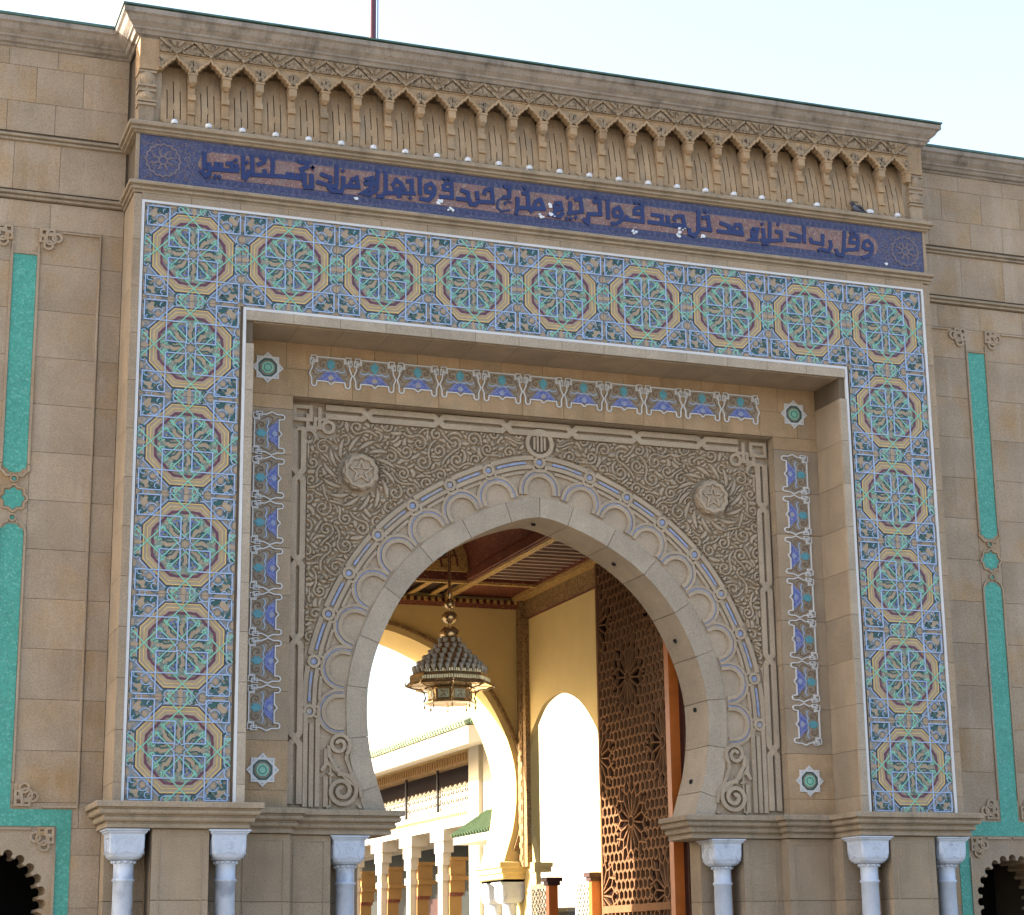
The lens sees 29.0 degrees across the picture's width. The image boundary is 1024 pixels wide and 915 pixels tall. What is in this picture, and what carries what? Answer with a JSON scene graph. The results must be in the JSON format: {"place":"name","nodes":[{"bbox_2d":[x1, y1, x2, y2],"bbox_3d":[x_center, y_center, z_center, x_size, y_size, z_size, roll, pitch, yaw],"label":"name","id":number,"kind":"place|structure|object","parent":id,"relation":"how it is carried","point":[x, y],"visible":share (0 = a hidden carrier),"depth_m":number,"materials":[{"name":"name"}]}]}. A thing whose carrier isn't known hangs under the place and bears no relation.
{"place":"outdoors","nodes":[
{"label":"outdoors","id":0,"kind":"place"},
{"bbox_2d":[357,693,598,914],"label":"courtyard building","id":1,"kind":"structure","parent":0,"point":[433,776],"depth_m":45.01,"materials":[{"name":"white paint"}]},
{"bbox_2d":[399,902,405,914],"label":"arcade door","id":2,"kind":"structure","parent":1,"relation":"in","point":[402,905],"depth_m":56.76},
{"bbox_2d":[429,899,437,914],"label":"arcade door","id":3,"kind":"structure","parent":1,"relation":"in","point":[433,903],"depth_m":54.11,"materials":[{"name":"pink"}]},
{"bbox_2d":[462,895,468,914],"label":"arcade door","id":4,"kind":"structure","parent":1,"relation":"in","point":[465,899],"depth_m":51.61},
{"bbox_2d":[0,0,1023,737],"label":"sky","id":5,"kind":"structure","parent":0,"point":[958,64],"materials":[{"name":"white"}]},
{"bbox_2d":[543,907,584,914],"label":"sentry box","id":6,"kind":"object","parent":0,"point":[566,911],"visible":0.21,"depth_m":33.44,"materials":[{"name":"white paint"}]},
{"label":"hall floor","id":7,"kind":"structure","parent":0,"visible":0},
{"bbox_2d":[530,877,562,914],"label":"lattice screen","id":8,"kind":"object","parent":7,"relation":"on","point":[549,898],"visible":1,"depth_m":32.35,"materials":[{"name":"white paint"}]},
{"bbox_2d":[575,872,601,914],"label":"lattice screen","id":9,"kind":"object","parent":7,"relation":"on","point":[588,897],"visible":0.98,"depth_m":30.66,"materials":[{"name":"white paint"}]},
{"bbox_3d":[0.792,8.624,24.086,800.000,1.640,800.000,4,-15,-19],"label":"ground","id":10,"kind":"structure","parent":0,"visible":0},
{"bbox_2d":[0,10,132,914],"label":"flanking wall","id":11,"kind":"structure","parent":10,"relation":"on","point":[65,97],"depth_m":24.82,"materials":[{"name":"stone"}]},
{"bbox_2d":[379,528,601,914],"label":"passage hall","id":12,"kind":"structure","parent":10,"relation":"on","point":[523,609],"depth_m":33.98,"materials":[{"name":"yellow paint"}]},
{"bbox_2d":[405,550,494,712],"bbox_3d":[-0.959,2.079,30.443,1.277,3.590,1.277,7,-16,-28],"label":"chandelier","id":13,"kind":"object","parent":12,"relation":"hanging from","point":[449,670],"visible":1,"depth_m":29.82,"materials":[{"name":"gold metal"}]},
{"bbox_2d":[85,1,984,914],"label":"monumental gate","id":14,"kind":"structure","parent":10,"relation":"on","point":[363,385],"depth_m":26.82,"materials":[{"name":"stone"}]},
{"bbox_2d":[171,119,177,123],"bbox_3d":[-4.332,-4.303,25.446,0.094,0.083,0.092,4,-15,-19],"label":"globe light","id":15,"kind":"object","parent":14,"relation":"on","point":[174,121],"visible":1,"depth_m":25.41,"materials":[{"name":"white glass"}]},
{"bbox_2d":[205,123,211,128],"bbox_3d":[-3.917,-4.271,25.593,0.094,0.083,0.092,4,-15,-19],"label":"globe light","id":16,"kind":"object","parent":14,"relation":"on","point":[208,125],"visible":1,"depth_m":25.56,"materials":[{"name":"white glass"}]},
{"bbox_2d":[272,132,278,136],"bbox_3d":[-3.087,-4.207,25.888,0.094,0.083,0.092,4,-15,-19],"label":"globe light","id":17,"kind":"object","parent":14,"relation":"on","point":[275,134],"visible":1,"depth_m":25.85,"materials":[{"name":"white glass"}]},
{"bbox_2d":[369,0,377,37],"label":"flagpole","id":18,"kind":"object","parent":14,"relation":"on","point":[372,18],"visible":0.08,"depth_m":29.05,"materials":[{"name":"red metal"}]},
{"bbox_2d":[849,201,866,212],"bbox_3d":[5.042,-3.624,28.789,0.329,0.181,0.156,4,-15,-19],"label":"pigeon","id":19,"kind":"object","parent":14,"relation":"on","point":[857,208],"visible":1,"depth_m":28.74,"materials":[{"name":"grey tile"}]},
{"bbox_2d":[920,143,1023,914],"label":"flanking wall","id":20,"kind":"structure","parent":10,"relation":"on","point":[973,207],"depth_m":29.44,"materials":[{"name":"stone"}]}
]}

